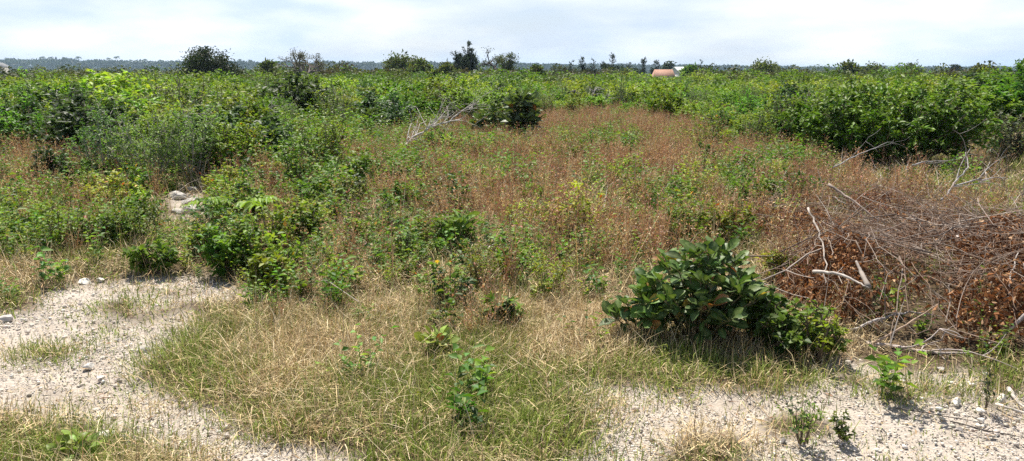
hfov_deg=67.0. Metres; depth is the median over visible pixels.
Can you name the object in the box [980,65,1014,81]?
bushy tree
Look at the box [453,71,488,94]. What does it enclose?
leafy shrub
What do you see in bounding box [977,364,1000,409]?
wiry herb
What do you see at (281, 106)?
leafy shrub
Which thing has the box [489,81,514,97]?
leafy shrub
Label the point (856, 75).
leafy shrub
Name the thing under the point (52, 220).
leafy weed
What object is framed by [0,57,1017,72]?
distant treeline
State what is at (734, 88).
leafy shrub
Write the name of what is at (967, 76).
leafy shrub
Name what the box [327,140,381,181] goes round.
leafy weed
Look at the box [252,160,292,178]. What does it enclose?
feather leaved plant
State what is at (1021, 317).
dead limb
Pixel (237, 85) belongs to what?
leafy shrub
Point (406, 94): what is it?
leafy shrub
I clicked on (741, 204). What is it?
leafy weed
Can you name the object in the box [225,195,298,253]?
leafy weed
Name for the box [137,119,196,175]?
leafy shrub
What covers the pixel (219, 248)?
leafy herb
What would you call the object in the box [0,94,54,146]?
leafy shrub
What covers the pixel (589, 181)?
leafy weed
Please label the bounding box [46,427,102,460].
yellow green herb
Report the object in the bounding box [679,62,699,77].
bushy tree
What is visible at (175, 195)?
rock outcrop
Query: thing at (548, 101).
twiggy shrub
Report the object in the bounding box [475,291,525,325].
leafy herb
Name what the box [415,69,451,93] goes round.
leafy shrub
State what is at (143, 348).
stone
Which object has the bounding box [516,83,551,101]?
leafy shrub
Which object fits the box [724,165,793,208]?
leafy weed
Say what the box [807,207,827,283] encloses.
dead limb
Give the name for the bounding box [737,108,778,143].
twiggy shrub
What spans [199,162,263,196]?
leafy weed
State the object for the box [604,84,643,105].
leafy shrub
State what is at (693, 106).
leafy shrub
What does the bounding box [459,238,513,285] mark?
leafy weed
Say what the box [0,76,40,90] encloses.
leafy shrub
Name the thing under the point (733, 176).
leafy weed
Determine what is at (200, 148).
twiggy shrub
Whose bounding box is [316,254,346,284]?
leafy weed
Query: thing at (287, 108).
twiggy shrub
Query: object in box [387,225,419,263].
leafy weed
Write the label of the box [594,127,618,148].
leafy weed
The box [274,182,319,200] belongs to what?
feather leaved plant
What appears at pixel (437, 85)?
leafy shrub
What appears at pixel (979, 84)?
leafy shrub
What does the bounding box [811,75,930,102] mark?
dense bush
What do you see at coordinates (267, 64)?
bushy tree
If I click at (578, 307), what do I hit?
dry grass
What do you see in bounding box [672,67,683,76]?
house
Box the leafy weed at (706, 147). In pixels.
[688,141,719,162]
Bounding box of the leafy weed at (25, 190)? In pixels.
[0,185,42,214]
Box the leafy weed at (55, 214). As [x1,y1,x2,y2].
[17,201,70,229]
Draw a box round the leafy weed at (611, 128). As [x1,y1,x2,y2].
[587,121,635,137]
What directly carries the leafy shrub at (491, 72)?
on the ground at (716, 401)
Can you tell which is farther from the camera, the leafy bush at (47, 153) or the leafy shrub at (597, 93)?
the leafy shrub at (597, 93)
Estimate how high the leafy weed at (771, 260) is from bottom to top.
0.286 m
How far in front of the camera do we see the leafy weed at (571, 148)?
13.05 m
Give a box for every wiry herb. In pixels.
[776,394,826,444]
[828,409,857,441]
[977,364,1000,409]
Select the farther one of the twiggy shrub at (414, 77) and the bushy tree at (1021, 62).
the bushy tree at (1021, 62)
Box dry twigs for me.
[152,122,1023,365]
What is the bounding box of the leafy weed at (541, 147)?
[529,142,554,162]
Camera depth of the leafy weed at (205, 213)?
7.35 m
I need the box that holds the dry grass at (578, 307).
[0,105,1023,460]
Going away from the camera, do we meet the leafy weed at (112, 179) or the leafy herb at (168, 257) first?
the leafy herb at (168, 257)
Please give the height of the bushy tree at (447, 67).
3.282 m
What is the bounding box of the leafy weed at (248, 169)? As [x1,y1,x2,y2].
[215,157,278,184]
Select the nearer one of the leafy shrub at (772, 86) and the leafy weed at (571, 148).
the leafy weed at (571, 148)
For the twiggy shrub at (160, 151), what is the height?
1.187 m
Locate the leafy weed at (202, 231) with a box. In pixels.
[180,222,221,255]
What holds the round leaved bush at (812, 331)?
on the ground at (716, 401)
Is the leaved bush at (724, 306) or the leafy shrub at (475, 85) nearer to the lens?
the leaved bush at (724, 306)
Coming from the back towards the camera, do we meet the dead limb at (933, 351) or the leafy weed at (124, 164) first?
the leafy weed at (124, 164)
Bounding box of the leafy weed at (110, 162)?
[97,157,128,180]
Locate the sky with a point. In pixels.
(801, 33)
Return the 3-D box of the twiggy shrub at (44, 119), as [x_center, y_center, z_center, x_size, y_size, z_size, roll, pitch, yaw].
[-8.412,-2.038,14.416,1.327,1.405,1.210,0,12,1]
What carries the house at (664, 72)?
on the ground at (716, 401)
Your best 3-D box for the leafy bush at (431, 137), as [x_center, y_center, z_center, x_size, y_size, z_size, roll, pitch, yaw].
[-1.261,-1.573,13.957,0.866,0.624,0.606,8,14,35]
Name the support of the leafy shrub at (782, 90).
on the ground at (716, 401)
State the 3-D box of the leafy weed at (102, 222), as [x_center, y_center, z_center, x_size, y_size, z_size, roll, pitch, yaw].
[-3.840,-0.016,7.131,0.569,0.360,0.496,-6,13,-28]
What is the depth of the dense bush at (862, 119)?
12.76 m
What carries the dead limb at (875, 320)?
on the ground at (716, 401)
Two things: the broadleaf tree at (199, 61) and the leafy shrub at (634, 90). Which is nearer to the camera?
the leafy shrub at (634, 90)
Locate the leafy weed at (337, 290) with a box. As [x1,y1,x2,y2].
[328,279,349,313]
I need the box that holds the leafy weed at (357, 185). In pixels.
[330,172,371,203]
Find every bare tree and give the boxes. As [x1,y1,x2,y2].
[274,49,327,73]
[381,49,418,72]
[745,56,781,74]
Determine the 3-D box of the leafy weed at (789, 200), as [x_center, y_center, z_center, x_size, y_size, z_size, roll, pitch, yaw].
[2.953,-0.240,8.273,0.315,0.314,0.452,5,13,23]
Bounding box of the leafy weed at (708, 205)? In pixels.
[664,195,733,232]
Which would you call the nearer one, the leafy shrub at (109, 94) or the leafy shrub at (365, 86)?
the leafy shrub at (109, 94)
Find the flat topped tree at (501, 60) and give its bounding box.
[476,46,519,73]
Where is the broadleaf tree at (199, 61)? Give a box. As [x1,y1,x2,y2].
[171,45,245,78]
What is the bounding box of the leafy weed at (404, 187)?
[379,179,424,209]
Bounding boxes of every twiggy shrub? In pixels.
[11,70,50,108]
[27,84,102,141]
[60,76,101,103]
[61,84,141,172]
[94,103,200,184]
[110,110,148,153]
[127,64,222,114]
[147,79,226,183]
[193,84,248,114]
[244,71,281,98]
[254,65,279,92]
[269,96,301,120]
[277,107,297,124]
[312,79,355,117]
[323,95,355,123]
[404,64,428,86]
[508,80,528,95]
[530,85,557,114]
[548,75,572,100]
[584,79,604,93]
[614,72,634,110]
[666,71,691,94]
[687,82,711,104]
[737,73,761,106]
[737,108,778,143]
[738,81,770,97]
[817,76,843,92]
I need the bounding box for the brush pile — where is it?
[729,152,1023,353]
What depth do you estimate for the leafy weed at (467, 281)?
5.29 m
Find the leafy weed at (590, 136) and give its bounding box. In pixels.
[579,130,600,146]
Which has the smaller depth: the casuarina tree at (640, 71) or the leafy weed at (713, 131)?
the leafy weed at (713, 131)
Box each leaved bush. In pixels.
[599,281,672,339]
[629,236,768,344]
[742,279,811,355]
[789,298,852,364]
[969,106,1023,161]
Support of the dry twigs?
on the ground at (716, 401)
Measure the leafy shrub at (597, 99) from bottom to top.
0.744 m
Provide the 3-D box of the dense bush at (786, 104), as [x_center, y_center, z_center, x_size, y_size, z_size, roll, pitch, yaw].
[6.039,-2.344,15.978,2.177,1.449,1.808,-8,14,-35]
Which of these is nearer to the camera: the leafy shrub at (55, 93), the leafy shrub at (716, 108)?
the leafy shrub at (55, 93)
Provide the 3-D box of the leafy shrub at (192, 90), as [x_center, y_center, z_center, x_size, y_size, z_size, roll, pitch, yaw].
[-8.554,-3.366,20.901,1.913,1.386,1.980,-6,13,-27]
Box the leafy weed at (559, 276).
[529,252,571,300]
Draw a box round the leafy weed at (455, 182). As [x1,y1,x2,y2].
[408,163,477,212]
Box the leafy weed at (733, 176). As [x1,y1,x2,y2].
[729,164,764,199]
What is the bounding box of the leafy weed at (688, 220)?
[649,197,709,247]
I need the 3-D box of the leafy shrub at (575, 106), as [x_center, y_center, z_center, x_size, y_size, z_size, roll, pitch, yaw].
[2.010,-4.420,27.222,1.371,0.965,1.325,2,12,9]
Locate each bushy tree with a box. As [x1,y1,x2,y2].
[257,57,279,74]
[329,64,359,75]
[406,57,437,76]
[431,58,460,74]
[523,64,546,76]
[660,61,676,68]
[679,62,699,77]
[835,59,864,75]
[863,61,891,73]
[900,59,925,74]
[947,64,964,72]
[966,62,993,78]
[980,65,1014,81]
[1011,58,1023,79]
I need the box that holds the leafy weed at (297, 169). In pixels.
[268,126,324,189]
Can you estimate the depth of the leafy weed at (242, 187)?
9.07 m
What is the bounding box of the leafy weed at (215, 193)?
[202,181,241,210]
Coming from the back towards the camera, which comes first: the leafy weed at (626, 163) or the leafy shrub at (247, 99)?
the leafy shrub at (247, 99)
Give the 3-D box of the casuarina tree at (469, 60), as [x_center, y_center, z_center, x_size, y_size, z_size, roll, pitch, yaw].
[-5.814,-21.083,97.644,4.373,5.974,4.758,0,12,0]
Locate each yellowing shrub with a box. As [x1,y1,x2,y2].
[183,105,280,176]
[284,112,353,167]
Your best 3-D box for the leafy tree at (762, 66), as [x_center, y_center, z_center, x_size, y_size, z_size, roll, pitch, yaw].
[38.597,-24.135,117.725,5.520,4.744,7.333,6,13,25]
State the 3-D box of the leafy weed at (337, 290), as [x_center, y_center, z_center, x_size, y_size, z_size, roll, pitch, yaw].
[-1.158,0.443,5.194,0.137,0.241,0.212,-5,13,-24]
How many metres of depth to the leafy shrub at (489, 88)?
24.59 m
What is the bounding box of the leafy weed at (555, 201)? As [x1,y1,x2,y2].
[539,185,569,212]
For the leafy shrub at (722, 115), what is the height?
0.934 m
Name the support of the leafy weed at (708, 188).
on the ground at (716, 401)
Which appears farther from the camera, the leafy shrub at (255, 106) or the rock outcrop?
the leafy shrub at (255, 106)
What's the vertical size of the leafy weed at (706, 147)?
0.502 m
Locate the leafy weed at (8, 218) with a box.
[0,206,18,238]
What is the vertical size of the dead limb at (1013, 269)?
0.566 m
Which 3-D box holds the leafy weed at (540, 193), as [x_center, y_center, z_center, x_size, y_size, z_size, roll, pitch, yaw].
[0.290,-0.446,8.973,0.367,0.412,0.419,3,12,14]
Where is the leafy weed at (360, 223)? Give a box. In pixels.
[336,214,376,238]
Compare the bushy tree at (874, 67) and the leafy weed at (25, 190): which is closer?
the leafy weed at (25, 190)
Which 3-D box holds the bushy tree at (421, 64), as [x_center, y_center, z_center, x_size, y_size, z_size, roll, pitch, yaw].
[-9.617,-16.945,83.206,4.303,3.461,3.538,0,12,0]
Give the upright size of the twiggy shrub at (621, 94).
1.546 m
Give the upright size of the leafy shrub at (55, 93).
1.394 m
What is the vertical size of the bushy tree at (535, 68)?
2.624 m
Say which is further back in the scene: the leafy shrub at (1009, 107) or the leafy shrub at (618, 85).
the leafy shrub at (618, 85)
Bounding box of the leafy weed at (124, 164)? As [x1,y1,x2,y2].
[110,162,151,196]
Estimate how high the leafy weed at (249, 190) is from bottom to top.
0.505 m
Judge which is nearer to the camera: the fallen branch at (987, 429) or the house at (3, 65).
the fallen branch at (987, 429)
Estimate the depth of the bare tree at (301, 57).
88.55 m
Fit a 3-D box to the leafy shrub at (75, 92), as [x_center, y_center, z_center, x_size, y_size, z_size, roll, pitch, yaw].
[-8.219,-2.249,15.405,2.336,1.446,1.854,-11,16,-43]
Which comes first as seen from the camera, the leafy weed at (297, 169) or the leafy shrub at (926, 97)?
the leafy weed at (297, 169)
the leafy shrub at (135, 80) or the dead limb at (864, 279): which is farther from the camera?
the leafy shrub at (135, 80)
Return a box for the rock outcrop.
[168,186,200,220]
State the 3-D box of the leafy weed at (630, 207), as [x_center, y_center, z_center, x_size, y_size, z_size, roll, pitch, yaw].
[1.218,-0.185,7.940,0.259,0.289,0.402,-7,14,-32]
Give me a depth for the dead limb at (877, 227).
6.11 m
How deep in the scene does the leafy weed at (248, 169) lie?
10.05 m
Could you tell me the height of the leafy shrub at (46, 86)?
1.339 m
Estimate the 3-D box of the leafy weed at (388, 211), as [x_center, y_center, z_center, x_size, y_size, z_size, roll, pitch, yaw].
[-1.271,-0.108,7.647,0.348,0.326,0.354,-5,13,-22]
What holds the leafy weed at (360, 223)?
on the ground at (716, 401)
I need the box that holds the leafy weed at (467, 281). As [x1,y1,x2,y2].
[412,250,476,304]
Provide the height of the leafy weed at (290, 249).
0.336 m
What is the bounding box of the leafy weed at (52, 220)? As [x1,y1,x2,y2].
[19,190,97,253]
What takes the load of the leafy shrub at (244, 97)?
on the ground at (716, 401)
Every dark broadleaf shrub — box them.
[350,104,389,127]
[468,102,506,134]
[497,88,547,136]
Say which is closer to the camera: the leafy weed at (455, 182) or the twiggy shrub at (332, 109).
the leafy weed at (455, 182)
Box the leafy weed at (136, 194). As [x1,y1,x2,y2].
[117,183,161,214]
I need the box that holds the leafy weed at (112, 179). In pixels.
[79,168,142,209]
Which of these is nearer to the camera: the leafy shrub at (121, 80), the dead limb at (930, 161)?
the dead limb at (930, 161)
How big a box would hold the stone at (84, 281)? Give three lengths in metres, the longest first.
0.096 x 0.089 x 0.061 m
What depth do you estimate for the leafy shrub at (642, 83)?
32.72 m
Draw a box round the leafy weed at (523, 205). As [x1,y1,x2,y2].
[503,197,545,226]
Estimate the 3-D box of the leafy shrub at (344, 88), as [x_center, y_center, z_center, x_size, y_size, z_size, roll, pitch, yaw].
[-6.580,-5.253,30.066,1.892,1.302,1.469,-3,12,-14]
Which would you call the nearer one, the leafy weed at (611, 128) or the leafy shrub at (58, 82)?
the leafy weed at (611, 128)
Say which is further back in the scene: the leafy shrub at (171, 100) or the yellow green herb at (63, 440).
the leafy shrub at (171, 100)
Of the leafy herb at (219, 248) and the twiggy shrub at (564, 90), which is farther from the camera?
the twiggy shrub at (564, 90)
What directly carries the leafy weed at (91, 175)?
on the ground at (716, 401)
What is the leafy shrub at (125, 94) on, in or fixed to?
on the ground at (716, 401)
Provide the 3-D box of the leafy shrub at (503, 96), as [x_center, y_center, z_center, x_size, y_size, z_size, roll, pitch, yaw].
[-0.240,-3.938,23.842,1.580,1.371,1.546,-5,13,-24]
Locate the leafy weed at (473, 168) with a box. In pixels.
[461,160,487,183]
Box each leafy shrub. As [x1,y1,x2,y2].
[0,66,48,100]
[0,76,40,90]
[0,83,46,140]
[0,89,35,113]
[0,93,20,104]
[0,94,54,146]
[0,104,23,131]
[1,86,17,98]
[11,98,61,126]
[12,90,149,157]
[13,73,102,108]
[36,82,97,112]
[41,80,79,98]
[42,81,146,133]
[43,78,61,89]
[47,87,98,121]
[52,68,158,107]
[71,71,144,90]
[89,84,134,115]
[102,90,121,104]
[103,113,169,165]
[112,81,181,123]
[113,79,190,109]
[119,70,153,92]
[124,99,181,142]
[129,96,229,134]
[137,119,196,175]
[149,100,261,159]
[157,80,235,101]
[158,94,194,114]
[164,90,268,127]
[166,82,229,109]
[178,101,305,159]
[190,80,239,96]
[206,78,274,125]
[222,81,240,93]
[226,87,268,102]
[240,92,269,104]
[256,103,296,124]
[257,66,337,110]
[257,93,296,123]
[272,87,320,120]
[283,114,357,146]
[307,90,363,115]
[319,74,357,91]
[320,79,363,101]
[346,84,379,99]
[348,89,418,119]
[355,78,382,94]
[365,84,423,115]
[375,77,429,101]
[378,105,416,128]
[380,89,414,103]
[397,91,442,119]
[398,83,427,112]
[410,77,484,119]
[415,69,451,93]
[418,71,463,99]
[430,74,503,119]
[444,105,469,124]
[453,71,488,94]
[469,77,507,102]
[471,69,512,89]
[477,88,505,111]
[481,80,523,111]
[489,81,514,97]
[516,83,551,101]
[524,82,546,93]
[531,90,555,108]
[552,84,566,101]
[554,91,587,113]
[564,90,594,107]
[580,93,610,108]
[581,81,610,102]
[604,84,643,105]
[605,82,638,91]
[610,79,651,99]
[619,100,640,112]
[635,74,685,93]
[636,84,658,103]
[641,85,676,111]
[644,86,687,118]
[669,86,685,95]
[670,99,718,119]
[675,89,696,101]
[681,101,702,111]
[687,85,714,99]
[699,99,741,132]
[703,100,733,115]
[704,87,729,99]
[714,80,752,107]
[717,73,769,100]
[726,82,768,116]
[728,109,773,137]
[745,78,787,95]
[762,84,814,113]
[764,81,815,101]
[768,91,825,139]
[836,74,901,102]
[839,75,894,89]
[848,72,869,90]
[878,81,931,107]
[890,73,951,104]
[902,82,948,104]
[927,79,951,92]
[929,83,971,116]
[948,72,980,88]
[950,79,990,98]
[954,73,1023,125]
[957,86,1021,120]
[964,66,1023,88]
[980,63,1023,127]
[981,72,1016,86]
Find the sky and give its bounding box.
[0,0,1023,68]
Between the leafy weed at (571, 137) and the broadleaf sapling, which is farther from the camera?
the leafy weed at (571, 137)
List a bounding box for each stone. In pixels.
[0,314,12,321]
[77,278,90,284]
[82,362,94,369]
[136,345,150,352]
[952,397,960,406]
[976,407,985,412]
[995,393,1005,403]
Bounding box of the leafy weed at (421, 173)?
[406,168,440,200]
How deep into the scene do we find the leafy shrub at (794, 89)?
25.95 m
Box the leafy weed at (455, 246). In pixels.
[454,238,475,256]
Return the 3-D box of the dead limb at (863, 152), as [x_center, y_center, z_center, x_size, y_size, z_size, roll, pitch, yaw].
[4.682,-1.081,9.934,1.529,0.481,0.297,-8,14,-34]
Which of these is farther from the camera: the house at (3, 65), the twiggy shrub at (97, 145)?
the house at (3, 65)
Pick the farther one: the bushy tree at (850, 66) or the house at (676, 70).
the house at (676, 70)
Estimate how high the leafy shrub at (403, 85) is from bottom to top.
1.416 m
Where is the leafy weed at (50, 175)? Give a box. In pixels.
[37,168,64,186]
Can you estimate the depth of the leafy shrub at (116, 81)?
20.10 m
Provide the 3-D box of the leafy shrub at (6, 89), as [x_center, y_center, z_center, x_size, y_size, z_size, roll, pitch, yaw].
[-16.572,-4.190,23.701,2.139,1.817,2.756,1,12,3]
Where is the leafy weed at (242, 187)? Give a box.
[225,175,264,197]
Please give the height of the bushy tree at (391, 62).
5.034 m
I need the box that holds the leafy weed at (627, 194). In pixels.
[616,179,651,206]
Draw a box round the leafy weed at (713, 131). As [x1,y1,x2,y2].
[676,110,737,150]
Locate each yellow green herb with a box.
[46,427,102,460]
[414,323,460,353]
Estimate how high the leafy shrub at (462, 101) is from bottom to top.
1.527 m
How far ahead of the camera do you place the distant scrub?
61.71 m
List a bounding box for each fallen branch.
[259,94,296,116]
[400,98,482,153]
[439,74,508,123]
[896,394,1000,424]
[950,418,1023,437]
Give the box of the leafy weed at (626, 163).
[605,152,650,183]
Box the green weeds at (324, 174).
[0,84,1023,430]
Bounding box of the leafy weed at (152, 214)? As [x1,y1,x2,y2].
[111,184,170,242]
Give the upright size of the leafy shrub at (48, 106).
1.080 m
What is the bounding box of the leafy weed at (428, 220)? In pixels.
[415,198,471,241]
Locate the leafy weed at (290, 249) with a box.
[276,241,311,274]
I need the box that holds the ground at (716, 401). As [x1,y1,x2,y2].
[0,73,1023,460]
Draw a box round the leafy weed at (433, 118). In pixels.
[426,114,443,128]
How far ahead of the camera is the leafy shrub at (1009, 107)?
21.89 m
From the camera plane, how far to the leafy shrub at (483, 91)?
22.88 m
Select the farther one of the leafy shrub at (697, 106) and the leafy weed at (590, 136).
the leafy shrub at (697, 106)
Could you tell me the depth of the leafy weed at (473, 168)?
9.99 m
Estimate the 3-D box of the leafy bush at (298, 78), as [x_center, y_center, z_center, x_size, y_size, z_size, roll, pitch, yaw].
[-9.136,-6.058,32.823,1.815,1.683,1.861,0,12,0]
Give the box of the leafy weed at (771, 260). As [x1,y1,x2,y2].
[755,245,806,278]
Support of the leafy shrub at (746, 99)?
on the ground at (716, 401)
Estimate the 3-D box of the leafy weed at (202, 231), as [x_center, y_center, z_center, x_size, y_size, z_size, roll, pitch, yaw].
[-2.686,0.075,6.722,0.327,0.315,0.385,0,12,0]
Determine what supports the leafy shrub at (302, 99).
on the ground at (716, 401)
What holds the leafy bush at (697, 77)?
on the ground at (716, 401)
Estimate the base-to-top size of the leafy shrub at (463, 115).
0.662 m
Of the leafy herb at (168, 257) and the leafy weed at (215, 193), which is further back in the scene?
the leafy weed at (215, 193)
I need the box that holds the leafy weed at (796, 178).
[765,162,834,203]
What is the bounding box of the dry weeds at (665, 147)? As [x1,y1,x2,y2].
[0,98,1023,334]
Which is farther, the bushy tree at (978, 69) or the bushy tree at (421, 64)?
the bushy tree at (421, 64)
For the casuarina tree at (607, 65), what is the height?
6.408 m
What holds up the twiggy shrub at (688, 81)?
on the ground at (716, 401)
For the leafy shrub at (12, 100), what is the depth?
19.77 m
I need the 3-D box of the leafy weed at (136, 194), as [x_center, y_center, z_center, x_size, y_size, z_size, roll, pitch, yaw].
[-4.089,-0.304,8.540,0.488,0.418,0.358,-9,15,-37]
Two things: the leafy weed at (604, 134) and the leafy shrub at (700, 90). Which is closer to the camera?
the leafy weed at (604, 134)
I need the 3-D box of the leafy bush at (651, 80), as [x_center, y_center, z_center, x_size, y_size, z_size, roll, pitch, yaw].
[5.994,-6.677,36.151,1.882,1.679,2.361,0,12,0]
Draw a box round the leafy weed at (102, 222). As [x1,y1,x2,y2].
[61,210,126,247]
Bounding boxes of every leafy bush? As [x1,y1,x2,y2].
[23,143,68,180]
[52,148,109,186]
[281,69,314,90]
[420,126,464,151]
[622,69,655,88]
[677,70,715,84]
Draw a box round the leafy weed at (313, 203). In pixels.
[297,197,334,222]
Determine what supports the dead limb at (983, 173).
on the ground at (716, 401)
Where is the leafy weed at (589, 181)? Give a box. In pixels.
[576,171,598,194]
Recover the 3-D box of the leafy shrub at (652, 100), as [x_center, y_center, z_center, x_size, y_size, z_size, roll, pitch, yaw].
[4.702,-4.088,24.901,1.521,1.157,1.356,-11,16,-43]
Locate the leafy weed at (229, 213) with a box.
[224,199,256,222]
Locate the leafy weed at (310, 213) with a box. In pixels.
[270,195,327,243]
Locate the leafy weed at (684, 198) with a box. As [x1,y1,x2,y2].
[658,188,699,220]
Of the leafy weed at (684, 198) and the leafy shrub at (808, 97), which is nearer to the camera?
the leafy weed at (684, 198)
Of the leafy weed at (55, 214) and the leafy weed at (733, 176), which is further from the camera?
the leafy weed at (733, 176)
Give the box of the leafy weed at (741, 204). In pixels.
[726,195,753,214]
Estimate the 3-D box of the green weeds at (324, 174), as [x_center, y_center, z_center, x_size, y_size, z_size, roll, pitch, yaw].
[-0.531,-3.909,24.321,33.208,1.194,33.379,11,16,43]
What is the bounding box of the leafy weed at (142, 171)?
[133,164,154,182]
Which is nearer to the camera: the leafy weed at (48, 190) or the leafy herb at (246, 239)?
the leafy herb at (246, 239)
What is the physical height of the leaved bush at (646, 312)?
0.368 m
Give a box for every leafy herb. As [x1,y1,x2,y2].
[122,236,183,274]
[193,223,244,276]
[227,215,287,265]
[242,248,292,300]
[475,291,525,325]
[495,245,529,273]
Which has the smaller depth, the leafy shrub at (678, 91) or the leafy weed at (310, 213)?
the leafy weed at (310, 213)
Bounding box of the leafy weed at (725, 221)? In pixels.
[703,200,761,240]
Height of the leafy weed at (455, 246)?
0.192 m
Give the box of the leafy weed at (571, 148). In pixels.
[559,139,596,162]
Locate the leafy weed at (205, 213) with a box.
[182,192,249,233]
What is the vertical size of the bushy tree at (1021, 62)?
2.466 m
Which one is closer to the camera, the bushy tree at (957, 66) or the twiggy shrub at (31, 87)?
the twiggy shrub at (31, 87)
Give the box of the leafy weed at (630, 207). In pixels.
[617,200,646,219]
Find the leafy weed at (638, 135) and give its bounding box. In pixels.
[625,123,653,145]
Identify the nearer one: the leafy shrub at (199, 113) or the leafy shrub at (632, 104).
the leafy shrub at (199, 113)
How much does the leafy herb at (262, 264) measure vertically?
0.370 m
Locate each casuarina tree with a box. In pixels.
[450,40,480,71]
[563,61,575,70]
[574,56,589,72]
[582,57,599,73]
[600,52,624,72]
[633,56,647,76]
[649,59,659,75]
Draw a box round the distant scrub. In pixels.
[0,60,1017,96]
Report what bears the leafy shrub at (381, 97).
on the ground at (716, 401)
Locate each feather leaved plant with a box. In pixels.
[182,194,286,216]
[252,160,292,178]
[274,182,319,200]
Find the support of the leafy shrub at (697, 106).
on the ground at (716, 401)
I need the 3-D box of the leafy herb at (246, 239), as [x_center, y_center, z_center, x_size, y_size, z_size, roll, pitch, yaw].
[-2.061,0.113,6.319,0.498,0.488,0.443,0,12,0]
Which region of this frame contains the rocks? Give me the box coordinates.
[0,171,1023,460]
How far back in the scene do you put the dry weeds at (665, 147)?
9.11 m
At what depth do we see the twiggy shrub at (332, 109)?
20.01 m
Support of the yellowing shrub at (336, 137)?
on the ground at (716, 401)
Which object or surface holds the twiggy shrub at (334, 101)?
on the ground at (716, 401)
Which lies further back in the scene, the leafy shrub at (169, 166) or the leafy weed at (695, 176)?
the leafy shrub at (169, 166)
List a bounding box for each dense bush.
[746,81,835,149]
[771,72,1017,167]
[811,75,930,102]
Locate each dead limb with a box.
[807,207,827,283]
[812,270,868,288]
[814,201,896,252]
[816,183,879,223]
[833,131,908,167]
[847,311,941,331]
[855,260,871,289]
[866,324,1016,368]
[872,304,938,343]
[912,160,953,178]
[940,111,1009,200]
[954,144,1023,200]
[982,263,1023,346]
[995,403,1023,413]
[1006,386,1023,407]
[1008,253,1023,296]
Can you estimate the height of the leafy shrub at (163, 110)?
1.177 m
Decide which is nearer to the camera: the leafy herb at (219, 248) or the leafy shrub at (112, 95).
the leafy herb at (219, 248)
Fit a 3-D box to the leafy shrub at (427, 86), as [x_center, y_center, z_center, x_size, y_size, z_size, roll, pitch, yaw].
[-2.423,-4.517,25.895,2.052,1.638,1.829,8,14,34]
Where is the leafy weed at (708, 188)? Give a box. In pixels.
[690,179,716,200]
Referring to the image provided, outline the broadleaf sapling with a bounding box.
[437,209,479,243]
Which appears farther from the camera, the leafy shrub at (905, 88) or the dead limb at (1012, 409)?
the leafy shrub at (905, 88)
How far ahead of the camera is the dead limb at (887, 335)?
4.52 m
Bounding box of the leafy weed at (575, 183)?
[542,178,606,236]
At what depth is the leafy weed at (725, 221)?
7.29 m
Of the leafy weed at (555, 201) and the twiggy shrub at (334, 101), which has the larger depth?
the twiggy shrub at (334, 101)
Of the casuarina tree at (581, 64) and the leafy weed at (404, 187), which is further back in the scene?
the casuarina tree at (581, 64)
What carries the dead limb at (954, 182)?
on the brush pile
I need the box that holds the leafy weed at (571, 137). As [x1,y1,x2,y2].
[554,130,574,144]
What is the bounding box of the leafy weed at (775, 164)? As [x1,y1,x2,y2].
[767,159,785,177]
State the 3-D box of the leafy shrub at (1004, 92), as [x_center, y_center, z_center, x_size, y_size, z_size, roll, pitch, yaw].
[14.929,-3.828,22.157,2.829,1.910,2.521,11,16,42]
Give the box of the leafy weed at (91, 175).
[67,168,112,206]
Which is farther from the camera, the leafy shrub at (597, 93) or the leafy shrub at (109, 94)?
the leafy shrub at (597, 93)
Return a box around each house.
[0,63,9,72]
[652,69,675,77]
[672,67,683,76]
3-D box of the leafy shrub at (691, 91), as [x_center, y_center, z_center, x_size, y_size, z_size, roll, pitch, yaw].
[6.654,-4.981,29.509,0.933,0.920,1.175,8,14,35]
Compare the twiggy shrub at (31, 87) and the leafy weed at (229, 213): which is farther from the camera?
the twiggy shrub at (31, 87)
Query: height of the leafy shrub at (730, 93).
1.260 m
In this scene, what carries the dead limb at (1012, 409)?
on the ground at (716, 401)
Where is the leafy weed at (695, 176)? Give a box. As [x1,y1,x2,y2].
[673,156,719,187]
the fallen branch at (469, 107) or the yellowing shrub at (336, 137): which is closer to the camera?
the yellowing shrub at (336, 137)
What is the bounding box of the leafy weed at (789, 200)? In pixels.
[774,194,800,218]
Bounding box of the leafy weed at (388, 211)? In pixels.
[367,203,403,229]
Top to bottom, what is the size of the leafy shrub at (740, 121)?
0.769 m
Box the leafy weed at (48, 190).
[31,171,69,209]
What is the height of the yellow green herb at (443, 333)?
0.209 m
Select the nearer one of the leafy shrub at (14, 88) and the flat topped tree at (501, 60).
the leafy shrub at (14, 88)
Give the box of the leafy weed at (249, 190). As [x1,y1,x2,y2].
[225,177,277,220]
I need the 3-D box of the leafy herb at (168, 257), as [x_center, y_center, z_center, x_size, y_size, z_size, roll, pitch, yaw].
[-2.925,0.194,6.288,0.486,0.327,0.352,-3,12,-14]
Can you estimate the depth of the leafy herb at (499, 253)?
6.15 m
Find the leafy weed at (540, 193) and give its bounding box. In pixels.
[519,178,552,204]
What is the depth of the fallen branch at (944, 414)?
3.59 m
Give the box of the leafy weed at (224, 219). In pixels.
[216,215,244,242]

